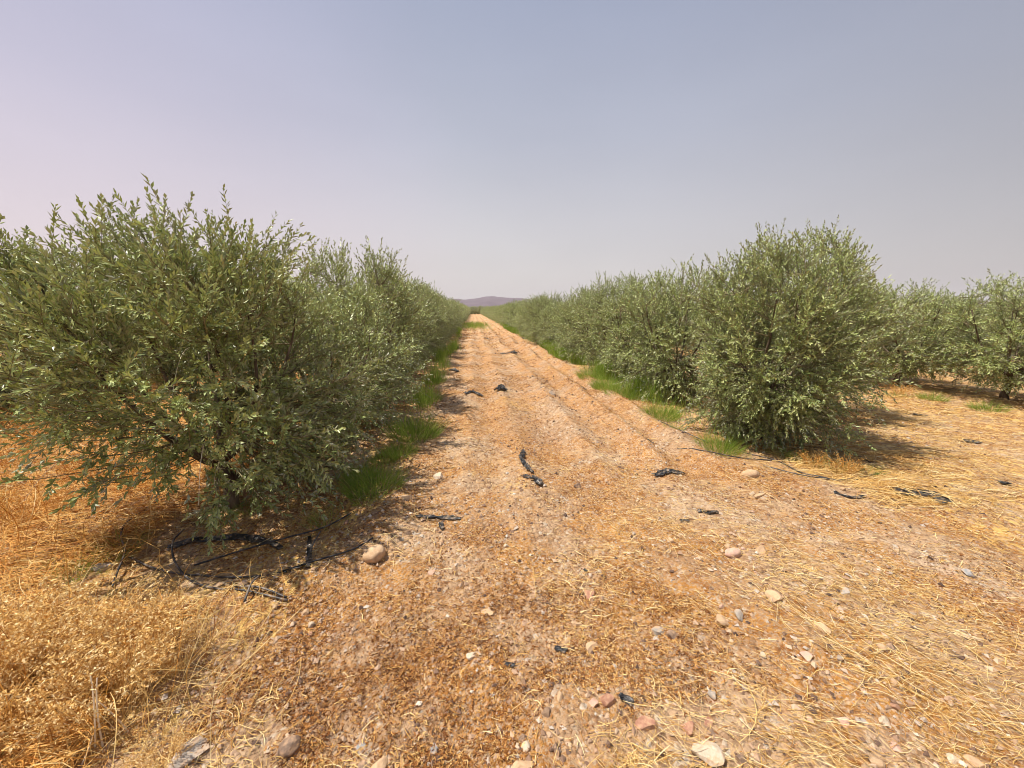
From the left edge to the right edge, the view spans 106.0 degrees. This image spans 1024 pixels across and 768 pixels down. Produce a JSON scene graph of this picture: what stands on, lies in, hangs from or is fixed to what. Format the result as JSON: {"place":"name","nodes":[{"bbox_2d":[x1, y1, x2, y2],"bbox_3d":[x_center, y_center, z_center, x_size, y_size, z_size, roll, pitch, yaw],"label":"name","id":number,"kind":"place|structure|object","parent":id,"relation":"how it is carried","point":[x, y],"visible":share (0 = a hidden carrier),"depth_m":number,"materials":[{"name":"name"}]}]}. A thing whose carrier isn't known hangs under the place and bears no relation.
{"place":"outdoors","nodes":[
{"label":"outdoors","id":0,"kind":"place"},
{"bbox_2d":[0,467,316,767],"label":"wispy grass","id":1,"kind":"structure","parent":0,"point":[146,693],"depth_m":1.55,"materials":[{"name":"plant"}]},
{"bbox_2d":[0,310,1023,767],"bbox_3d":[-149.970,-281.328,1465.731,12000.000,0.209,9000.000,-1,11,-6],"label":"ground","id":2,"kind":"structure","parent":0,"point":[272,568],"depth_m":2.94,"materials":[{"name":"soil"}]},
{"bbox_2d":[0,427,42,468],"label":"dry bush","id":3,"kind":"object","parent":2,"relation":"on","point":[2,453],"visible":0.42,"depth_m":3.72,"materials":[{"name":"plant"}]},
{"bbox_2d":[0,409,77,444],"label":"dry bush","id":4,"kind":"object","parent":2,"relation":"on","point":[32,423],"visible":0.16,"depth_m":4.17,"materials":[{"name":"plant"}]},
{"bbox_2d":[0,469,84,528],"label":"dry bush","id":5,"kind":"object","parent":2,"relation":"on","point":[18,505],"visible":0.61,"depth_m":2.77,"materials":[{"name":"plant"}]},
{"bbox_2d":[0,596,105,757],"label":"dry weed","id":6,"kind":"object","parent":2,"relation":"on","point":[28,675],"visible":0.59,"depth_m":1.47,"materials":[{"name":"plant"}]},
{"bbox_2d":[25,551,94,588],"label":"grass tuft","id":7,"kind":"object","parent":2,"relation":"on","point":[70,571],"visible":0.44,"depth_m":2.29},
{"bbox_2d":[0,229,139,411],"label":"olive tree","id":8,"kind":"object","parent":2,"relation":"on","point":[26,280],"visible":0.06,"depth_m":6.21,"materials":[{"name":"green plant"}]},
{"bbox_2d":[0,597,140,754],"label":"dry weed","id":9,"kind":"object","parent":2,"relation":"on","point":[22,701],"visible":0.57,"depth_m":1.47,"materials":[{"name":"plant"}]},
{"bbox_2d":[0,550,160,675],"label":"dry weed","id":10,"kind":"object","parent":2,"relation":"on","point":[17,623],"visible":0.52,"depth_m":1.71,"materials":[{"name":"plant"}]},
{"bbox_2d":[32,433,130,478],"bbox_3d":[-3.909,0.683,3.514,0.674,0.354,0.714,1,11,8],"label":"dry bush","id":11,"kind":"object","parent":2,"relation":"on","point":[67,465],"visible":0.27,"depth_m":3.45,"materials":[{"name":"plant"}]},
{"bbox_2d":[0,238,176,394],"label":"olive tree","id":12,"kind":"object","parent":2,"relation":"on","point":[116,290],"visible":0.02,"depth_m":7.25,"materials":[{"name":"green plant"}]},
{"bbox_2d":[90,676,95,747],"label":"dead stalk","id":13,"kind":"object","parent":2,"relation":"on","point":[94,712],"visible":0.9,"depth_m":1.35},
{"bbox_2d":[56,544,129,580],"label":"grass tuft","id":14,"kind":"object","parent":2,"relation":"on","point":[95,561],"visible":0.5,"depth_m":2.43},
{"bbox_2d":[10,609,176,743],"bbox_3d":[-1.517,1.135,1.438,0.475,0.332,0.428,9,14,38],"label":"dry weed","id":15,"kind":"object","parent":2,"relation":"on","point":[125,693],"visible":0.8,"depth_m":1.41,"materials":[{"name":"plant"}]},
{"bbox_2d":[96,678,103,746],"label":"dead stalk","id":16,"kind":"object","parent":2,"relation":"on","point":[100,734],"visible":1,"depth_m":1.36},
{"bbox_2d":[49,449,152,494],"bbox_3d":[-3.386,0.758,3.288,0.692,0.342,0.584,0,11,3],"label":"dry bush","id":17,"kind":"object","parent":2,"relation":"on","point":[94,474],"visible":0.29,"depth_m":3.26,"materials":[{"name":"plant"}]},
{"bbox_2d":[5,570,197,722],"bbox_3d":[-1.584,1.085,1.610,0.502,0.365,0.543,-4,12,-20],"label":"dry weed","id":18,"kind":"object","parent":2,"relation":"on","point":[146,620],"visible":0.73,"depth_m":1.59,"materials":[{"name":"plant"}]},
{"bbox_2d":[89,562,116,571],"bbox_3d":[-2.543,1.147,2.400,0.138,0.055,0.070,-1,15,-17],"label":"stone","id":19,"kind":"object","parent":2,"relation":"on","point":[101,567],"visible":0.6,"depth_m":2.39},
{"bbox_2d":[73,524,149,561],"bbox_3d":[-2.668,1.034,2.596,0.403,0.179,0.380,-2,11,-9],"label":"grass tuft","id":20,"kind":"object","parent":2,"relation":"on","point":[117,542],"visible":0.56,"depth_m":2.60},
{"bbox_2d":[112,499,160,585],"bbox_3d":[-2.631,1.052,2.655,0.132,0.076,1.093,-6,13,-30],"label":"irrigation hose","id":21,"kind":"object","parent":2,"relation":"on","point":[122,559],"visible":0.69,"depth_m":2.50,"materials":[{"name":"plastic"}]},
{"bbox_2d":[107,465,173,497],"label":"dry bush","id":22,"kind":"object","parent":2,"relation":"on","point":[139,486],"visible":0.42,"depth_m":3.12,"materials":[{"name":"plant"}]},
{"bbox_2d":[76,261,204,373],"bbox_3d":[-8.816,-1.489,9.139,3.210,3.230,2.818,1,11,6],"label":"olive tree","id":23,"kind":"object","parent":2,"relation":"on","point":[183,366],"visible":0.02,"depth_m":9.23,"materials":[{"name":"green plant"}]},
{"bbox_2d":[98,571,189,637],"bbox_3d":[-1.757,1.080,1.867,0.317,0.231,0.343,9,14,40],"label":"dry weed","id":24,"kind":"object","parent":2,"relation":"on","point":[167,602],"visible":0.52,"depth_m":1.88,"materials":[{"name":"plant"}]},
{"bbox_2d":[106,607,216,687],"bbox_3d":[-1.508,1.155,1.670,0.279,0.227,0.352,-1,11,-3],"label":"dry weed","id":25,"kind":"object","parent":2,"relation":"on","point":[174,657],"visible":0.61,"depth_m":1.68,"materials":[{"name":"plant"}]},
{"bbox_2d":[0,339,348,767],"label":"matted straw","id":26,"kind":"object","parent":2,"relation":"on","point":[8,760],"visible":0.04,"depth_m":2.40,"materials":[{"name":"plant"}]},
{"bbox_2d":[0,577,80,700],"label":"dry weed","id":27,"kind":"object","parent":26,"relation":"on","point":[21,623],"visible":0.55,"depth_m":1.59,"materials":[{"name":"plant"}]},
{"bbox_2d":[0,566,81,643],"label":"dry weed","id":28,"kind":"object","parent":26,"relation":"on","point":[66,586],"visible":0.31,"depth_m":1.86,"materials":[{"name":"plant"}]},
{"bbox_2d":[0,572,114,688],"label":"dry weed","id":29,"kind":"object","parent":26,"relation":"on","point":[50,614],"visible":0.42,"depth_m":1.65,"materials":[{"name":"plant"}]},
{"bbox_2d":[128,556,261,577],"bbox_3d":[-2.023,1.148,2.385,1.061,0.061,0.103,2,11,13],"label":"irrigation hose","id":30,"kind":"object","parent":2,"relation":"on","point":[155,568],"visible":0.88,"depth_m":2.31,"materials":[{"name":"plastic"}]},
{"bbox_2d":[0,172,395,555],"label":"olive tree","id":31,"kind":"object","parent":2,"relation":"on","point":[172,272],"visible":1,"depth_m":2.45,"materials":[{"name":"green plant"}]},
{"bbox_2d":[167,533,282,548],"bbox_3d":[-1.974,1.107,2.719,0.772,0.060,0.235,-1,11,-6],"label":"drip tape","id":32,"kind":"object","parent":2,"relation":"on","point":[250,538],"visible":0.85,"depth_m":2.75,"materials":[{"name":"plastic"}]},
{"bbox_2d":[171,529,287,600],"bbox_3d":[-1.833,1.101,2.333,1.361,0.065,0.210,7,13,31],"label":"irrigation hose","id":33,"kind":"object","parent":2,"relation":"on","point":[197,583],"visible":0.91,"depth_m":2.19,"materials":[{"name":"plastic"}]},
{"bbox_2d":[233,585,286,597],"bbox_3d":[-1.383,1.129,2.113,0.337,0.046,0.014,2,11,10],"label":"irrigation hose","id":34,"kind":"object","parent":2,"relation":"on","point":[266,589],"visible":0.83,"depth_m":2.10,"materials":[{"name":"plastic"}]},
{"bbox_2d":[194,512,351,565],"bbox_3d":[-1.601,1.070,2.689,0.960,0.046,0.069,-9,14,-39],"label":"irrigation hose","id":35,"kind":"object","parent":2,"relation":"on","point":[270,542],"visible":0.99,"depth_m":2.62,"materials":[{"name":"plastic"}]},
{"bbox_2d":[182,270,432,462],"bbox_3d":[-2.268,-0.206,4.582,2.719,2.165,2.367,-10,15,-42],"label":"olive tree","id":36,"kind":"object","parent":2,"relation":"on","point":[362,338],"visible":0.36,"depth_m":4.54,"materials":[{"name":"green plant"}]},
{"bbox_2d":[306,535,311,567],"bbox_3d":[-1.339,1.094,2.546,0.034,0.114,0.565,-6,12,-27],"label":"drip tape","id":37,"kind":"object","parent":2,"relation":"on","point":[309,540],"visible":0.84,"depth_m":2.61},
{"bbox_2d":[291,498,348,530],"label":"grass tuft","id":38,"kind":"object","parent":2,"relation":"on","point":[312,517],"visible":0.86,"depth_m":2.94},
{"bbox_2d":[300,537,372,566],"bbox_3d":[-1.101,1.072,2.458,0.446,0.027,0.045,-8,14,-37],"label":"irrigation hose","id":39,"kind":"object","parent":2,"relation":"on","point":[339,553],"visible":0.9,"depth_m":2.44,"materials":[{"name":"plastic"}]},
{"bbox_2d":[277,235,429,408],"bbox_3d":[-2.605,-0.843,6.228,2.432,2.870,2.481,-3,11,-16],"label":"olive tree","id":40,"kind":"object","parent":2,"relation":"on","point":[379,285],"visible":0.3,"depth_m":5.84,"materials":[{"name":"green plant"}]},
{"bbox_2d":[332,456,381,483],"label":"grass tuft","id":41,"kind":"object","parent":2,"relation":"on","point":[350,472],"visible":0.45,"depth_m":3.56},
{"bbox_2d":[333,459,410,501],"bbox_3d":[-1.207,0.774,3.293,0.726,0.292,0.682,-2,11,-12],"label":"grass tuft","id":42,"kind":"object","parent":2,"relation":"on","point":[369,481],"visible":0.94,"depth_m":3.29,"materials":[{"name":"plant"}]},
{"bbox_2d":[367,447,400,464],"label":"grass tuft","id":43,"kind":"object","parent":2,"relation":"on","point":[377,457],"visible":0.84,"depth_m":4.08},
{"bbox_2d":[333,263,435,384],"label":"olive tree","id":44,"kind":"object","parent":2,"relation":"on","point":[422,319],"visible":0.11,"depth_m":7.67,"materials":[{"name":"green plant"}]},
{"bbox_2d":[332,290,436,372],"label":"olive tree","id":45,"kind":"object","parent":2,"relation":"on","point":[421,331],"visible":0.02,"depth_m":9.16,"materials":[{"name":"green plant"}]},
{"bbox_2d":[379,437,420,460],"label":"grass tuft","id":46,"kind":"object","parent":2,"relation":"on","point":[402,448],"visible":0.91,"depth_m":4.23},
{"bbox_2d":[368,284,445,366],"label":"olive tree","id":47,"kind":"object","parent":2,"relation":"on","point":[424,341],"visible":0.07,"depth_m":10.78,"materials":[{"name":"green plant"}]},
{"bbox_2d":[377,408,450,442],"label":"grass tuft","id":48,"kind":"object","parent":2,"relation":"on","point":[409,428],"visible":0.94,"depth_m":4.83,"materials":[{"name":"plant"}]},
{"bbox_2d":[403,280,453,358],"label":"olive tree","id":49,"kind":"object","parent":2,"relation":"on","point":[438,328],"visible":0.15,"depth_m":12.24,"materials":[{"name":"green plant"}]},
{"bbox_2d":[412,281,451,350],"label":"olive tree","id":50,"kind":"object","parent":2,"relation":"on","point":[437,305],"visible":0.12,"depth_m":13.78,"materials":[{"name":"green plant"}]},
{"bbox_2d":[439,295,458,339],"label":"olive tree","id":51,"kind":"object","parent":2,"relation":"on","point":[450,313],"visible":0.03,"depth_m":18.97,"materials":[{"name":"green plant"}]},
{"bbox_2d":[444,299,457,339],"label":"olive tree","id":52,"kind":"object","parent":2,"relation":"on","point":[447,307],"visible":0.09,"depth_m":20.36,"materials":[{"name":"green plant"}]},
{"bbox_2d":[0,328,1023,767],"bbox_3d":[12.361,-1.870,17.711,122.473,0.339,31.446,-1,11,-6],"label":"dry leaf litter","id":53,"kind":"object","parent":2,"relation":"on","point":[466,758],"visible":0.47,"depth_m":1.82,"materials":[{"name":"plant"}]},
{"bbox_2d":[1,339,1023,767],"bbox_3d":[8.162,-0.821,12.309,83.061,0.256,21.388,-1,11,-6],"label":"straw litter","id":54,"kind":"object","parent":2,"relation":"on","point":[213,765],"visible":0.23,"depth_m":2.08,"materials":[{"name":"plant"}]},
{"bbox_2d":[519,295,551,341],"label":"olive tree","id":55,"kind":"object","parent":2,"relation":"on","point":[526,309],"visible":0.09,"depth_m":18.41,"materials":[{"name":"green plant"}]},
{"bbox_2d":[517,291,565,344],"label":"olive tree","id":56,"kind":"object","parent":2,"relation":"on","point":[550,299],"visible":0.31,"depth_m":17.14,"materials":[{"name":"green plant"}]},
{"bbox_2d":[379,315,718,449],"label":"verge grass","id":57,"kind":"structure","parent":2,"relation":"on","point":[449,350],"depth_m":8.36,"materials":[{"name":"plant"}]},
{"bbox_2d":[525,299,576,345],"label":"olive tree","id":58,"kind":"object","parent":2,"relation":"on","point":[544,313],"visible":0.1,"depth_m":15.52,"materials":[{"name":"green plant"}]},
{"bbox_2d":[535,299,595,348],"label":"olive tree","id":59,"kind":"object","parent":2,"relation":"on","point":[546,334],"visible":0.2,"depth_m":14.17,"materials":[{"name":"green plant"}]},
{"bbox_2d":[548,283,604,354],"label":"olive tree","id":60,"kind":"object","parent":2,"relation":"on","point":[565,311],"visible":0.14,"depth_m":12.47,"materials":[{"name":"green plant"}]},
{"bbox_2d":[551,283,624,364],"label":"olive tree","id":61,"kind":"object","parent":2,"relation":"on","point":[577,348],"visible":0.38,"depth_m":10.99,"materials":[{"name":"green plant"}]},
{"bbox_2d":[566,269,656,368],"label":"olive tree","id":62,"kind":"object","parent":2,"relation":"on","point":[588,345],"visible":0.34,"depth_m":9.43,"materials":[{"name":"green plant"}]},
{"bbox_2d":[582,273,703,385],"bbox_3d":[2.759,-1.053,8.109,2.365,2.516,2.717,6,12,28],"label":"olive tree","id":63,"kind":"object","parent":2,"relation":"on","point":[612,348],"visible":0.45,"depth_m":7.86,"materials":[{"name":"green plant"}]},
{"bbox_2d":[638,399,686,421],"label":"grass tuft","id":64,"kind":"object","parent":2,"relation":"on","point":[659,412],"visible":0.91,"depth_m":5.63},
{"bbox_2d":[609,253,746,408],"bbox_3d":[2.945,-0.769,6.627,2.201,2.623,2.563,-9,14,-39],"label":"olive tree","id":65,"kind":"object","parent":2,"relation":"on","point":[674,380],"visible":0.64,"depth_m":6.50,"materials":[{"name":"green plant"}]},
{"bbox_2d":[678,293,720,347],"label":"olive tree","id":66,"kind":"object","parent":2,"relation":"on","point":[694,342],"visible":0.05,"depth_m":15.18,"materials":[{"name":"green plant"}]},
{"bbox_2d":[677,448,771,460],"bbox_3d":[2.335,0.762,4.190,0.989,0.092,0.135,3,11,16],"label":"irrigation hose","id":67,"kind":"object","parent":2,"relation":"on","point":[725,454],"visible":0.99,"depth_m":4.16,"materials":[{"name":"plastic"}]},
{"bbox_2d":[504,357,1023,767],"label":"long straw","id":68,"kind":"object","parent":2,"relation":"on","point":[839,645],"visible":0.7,"depth_m":1.63,"materials":[{"name":"plant"}]},
{"bbox_2d":[728,449,881,479],"bbox_3d":[2.940,0.839,3.895,1.366,0.050,0.521,6,12,28],"label":"irrigation hose","id":69,"kind":"object","parent":2,"relation":"on","point":[802,472],"visible":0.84,"depth_m":3.78,"materials":[{"name":"plastic"}]},
{"bbox_2d":[694,215,917,426],"bbox_3d":[4.164,-0.847,5.819,2.733,3.111,2.308,8,14,36],"label":"olive tree","id":70,"kind":"object","parent":2,"relation":"on","point":[834,242],"visible":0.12,"depth_m":5.38,"materials":[{"name":"green plant"}]},
{"bbox_2d":[677,221,948,463],"bbox_3d":[3.220,-0.455,4.476,2.428,2.756,2.060,1,11,6],"label":"olive tree","id":71,"kind":"object","parent":2,"relation":"on","point":[762,408],"visible":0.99,"depth_m":4.17,"materials":[{"name":"green plant"}]},
{"bbox_2d":[799,448,829,467],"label":"dry bush","id":72,"kind":"object","parent":2,"relation":"on","point":[815,460],"visible":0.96,"depth_m":3.97,"materials":[{"name":"plant"}]},
{"bbox_2d":[821,451,871,476],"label":"dry bush","id":73,"kind":"object","parent":2,"relation":"on","point":[848,468],"visible":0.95,"depth_m":3.78,"materials":[{"name":"plant"}]},
{"bbox_2d":[670,348,1023,515],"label":"mown straw","id":74,"kind":"object","parent":2,"relation":"on","point":[890,488],"visible":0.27,"depth_m":3.99,"materials":[{"name":"plant"}]},
{"bbox_2d":[787,280,920,366],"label":"olive tree","id":75,"kind":"object","parent":2,"relation":"on","point":[888,349],"visible":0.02,"depth_m":8.67,"materials":[{"name":"green plant"}]},
{"bbox_2d":[884,383,916,395],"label":"dry bush","id":76,"kind":"object","parent":2,"relation":"on","point":[904,389],"visible":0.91,"depth_m":7.09,"materials":[{"name":"plant"}]},
{"bbox_2d":[843,277,999,384],"bbox_3d":[7.963,-0.984,7.765,2.536,2.224,2.462,-10,15,-41],"label":"olive tree","id":77,"kind":"object","parent":2,"relation":"on","point":[906,366],"visible":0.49,"depth_m":7.41,"materials":[{"name":"green plant"}]},
{"bbox_2d":[892,487,951,502],"bbox_3d":[3.466,0.938,3.260,0.364,0.037,0.272,-1,11,-6],"label":"plastic scrap","id":78,"kind":"object","parent":2,"relation":"on","point":[923,493],"visible":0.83,"depth_m":3.28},
{"bbox_2d":[911,387,952,401],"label":"grass tuft","id":79,"kind":"object","parent":2,"relation":"on","point":[929,397],"visible":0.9,"depth_m":6.70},
{"bbox_2d":[902,291,992,355],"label":"olive tree","id":80,"kind":"object","parent":2,"relation":"on","point":[953,299],"visible":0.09,"depth_m":12.03,"materials":[{"name":"green plant"}]},
{"bbox_2d":[909,268,1023,399],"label":"olive tree","id":81,"kind":"object","parent":2,"relation":"on","point":[1006,369],"visible":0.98,"depth_m":6.53,"materials":[{"name":"green plant"}]},
{"bbox_2d":[938,296,1022,364],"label":"olive tree","id":82,"kind":"object","parent":2,"relation":"on","point":[987,314],"visible":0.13,"depth_m":10.55,"materials":[{"name":"green plant"}]},
{"bbox_2d":[961,398,1015,412],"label":"grass tuft","id":83,"kind":"object","parent":2,"relation":"on","point":[984,408],"visible":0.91,"depth_m":6.09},
{"bbox_2d":[0,0,1023,302],"label":"sky","id":84,"kind":"structure","parent":0,"point":[507,148],"materials":[{"name":"blue"}]},
{"bbox_2d":[7,314,1023,767],"bbox_3d":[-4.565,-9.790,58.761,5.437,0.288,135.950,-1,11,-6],"label":"dirt track","id":85,"kind":"structure","parent":0,"point":[457,494],"depth_m":2.15,"materials":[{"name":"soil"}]},
{"bbox_2d":[111,707,198,767],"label":"dry weed","id":86,"kind":"object","parent":85,"relation":"on","point":[177,747],"visible":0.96,"depth_m":1.31,"materials":[{"name":"plant"}]},
{"bbox_2d":[167,737,209,767],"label":"stone","id":87,"kind":"object","parent":85,"relation":"on","point":[186,757],"visible":0.94,"depth_m":1.35,"materials":[{"name":"stone"}]},
{"bbox_2d":[277,735,300,758],"bbox_3d":[-0.804,1.310,1.397,0.075,0.053,0.069,-2,15,-23],"label":"stone","id":88,"kind":"object","parent":85,"relation":"on","point":[288,747],"visible":1,"depth_m":1.38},
{"bbox_2d":[362,545,385,562],"bbox_3d":[-0.872,1.081,2.446,0.146,0.106,0.124,-6,17,-40],"label":"stone","id":89,"kind":"object","parent":85,"relation":"on","point":[374,554],"visible":0.93,"depth_m":2.41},
{"bbox_2d":[371,756,387,767],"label":"stone","id":90,"kind":"object","parent":85,"relation":"on","point":[381,762],"visible":1,"depth_m":1.34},
{"bbox_2d":[415,514,460,519],"bbox_3d":[-0.552,0.990,2.898,0.363,0.032,0.078,1,11,3],"label":"plastic scrap","id":91,"kind":"object","parent":85,"relation":"on","point":[452,517],"visible":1,"depth_m":2.89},
{"bbox_2d":[511,760,533,767],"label":"stone","id":92,"kind":"object","parent":85,"relation":"on","point":[521,764],"visible":1,"depth_m":1.34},
{"bbox_2d":[519,449,533,471],"bbox_3d":[0.134,0.784,3.964,0.112,0.046,0.611,-1,11,-6],"label":"plastic scrap","id":93,"kind":"object","parent":85,"relation":"on","point":[523,461],"visible":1,"depth_m":3.93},
{"bbox_2d":[573,363,609,379],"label":"grass tuft","id":94,"kind":"object","parent":85,"relation":"on","point":[581,376],"visible":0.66,"depth_m":8.52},
{"bbox_2d":[587,373,621,390],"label":"grass tuft","id":95,"kind":"object","parent":85,"relation":"on","point":[595,383],"visible":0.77,"depth_m":7.41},
{"bbox_2d":[600,693,616,706],"bbox_3d":[0.390,1.270,1.558,0.070,0.042,0.057,0,15,-12],"label":"stone","id":96,"kind":"object","parent":85,"relation":"on","point":[607,699],"visible":0.99,"depth_m":1.54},
{"bbox_2d":[599,380,648,400],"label":"grass tuft","id":97,"kind":"object","parent":85,"relation":"on","point":[626,394],"visible":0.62,"depth_m":6.83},
{"bbox_2d":[618,692,633,705],"bbox_3d":[0.461,1.266,1.556,0.062,0.017,0.034,9,14,38],"label":"plastic scrap","id":98,"kind":"object","parent":85,"relation":"on","point":[625,697],"visible":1,"depth_m":1.55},
{"bbox_2d":[635,715,657,730],"bbox_3d":[0.508,1.299,1.476,0.084,0.041,0.042,-1,11,-6],"label":"stone","id":99,"kind":"object","parent":85,"relation":"on","point":[644,722],"visible":0.97,"depth_m":1.46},
{"bbox_2d":[650,468,684,475],"bbox_3d":[1.530,0.864,3.786,0.346,0.052,0.128,0,11,0],"label":"plastic scrap","id":100,"kind":"object","parent":85,"relation":"on","point":[661,472],"visible":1,"depth_m":3.77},
{"bbox_2d":[680,721,694,736],"bbox_3d":[0.673,1.300,1.457,0.055,0.028,0.044,-1,15,-17],"label":"stone","id":101,"kind":"object","parent":85,"relation":"on","point":[689,727],"visible":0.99,"depth_m":1.45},
{"bbox_2d":[690,739,724,766],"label":"stone","id":102,"kind":"object","parent":85,"relation":"on","point":[710,753],"visible":1,"depth_m":1.36,"materials":[{"name":"stone"}]},
{"bbox_2d":[691,427,748,456],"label":"grass tuft","id":103,"kind":"object","parent":85,"relation":"on","point":[727,444],"visible":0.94,"depth_m":4.41,"materials":[{"name":"plant"}]},
{"bbox_2d":[715,614,728,626],"bbox_3d":[1.051,1.190,1.937,0.075,0.045,0.061,-9,14,-39],"label":"stone","id":104,"kind":"object","parent":85,"relation":"on","point":[720,619],"visible":0.94,"depth_m":1.92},
{"bbox_2d":[725,548,741,557],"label":"stone","id":105,"kind":"object","parent":85,"relation":"on","point":[732,552],"visible":0.94,"depth_m":2.42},
{"bbox_2d":[735,753,749,767],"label":"stone","id":106,"kind":"object","parent":85,"relation":"on","point":[740,757],"visible":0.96,"depth_m":1.34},
{"bbox_2d":[741,469,759,477],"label":"stone","id":107,"kind":"object","parent":85,"relation":"on","point":[748,473],"visible":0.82,"depth_m":3.62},
{"bbox_2d":[765,589,781,601],"bbox_3d":[1.398,1.133,2.057,0.070,0.053,0.079,-3,11,-16],"label":"stone","id":108,"kind":"object","parent":85,"relation":"on","point":[772,593],"visible":0.93,"depth_m":2.05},
{"bbox_2d":[962,754,984,767],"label":"stone","id":109,"kind":"object","parent":85,"relation":"on","point":[973,760],"visible":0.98,"depth_m":1.34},
{"bbox_2d":[453,296,1015,308],"bbox_3d":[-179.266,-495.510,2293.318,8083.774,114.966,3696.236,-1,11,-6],"label":"hills","id":110,"kind":"structure","parent":0,"point":[490,301],"depth_m":2650.13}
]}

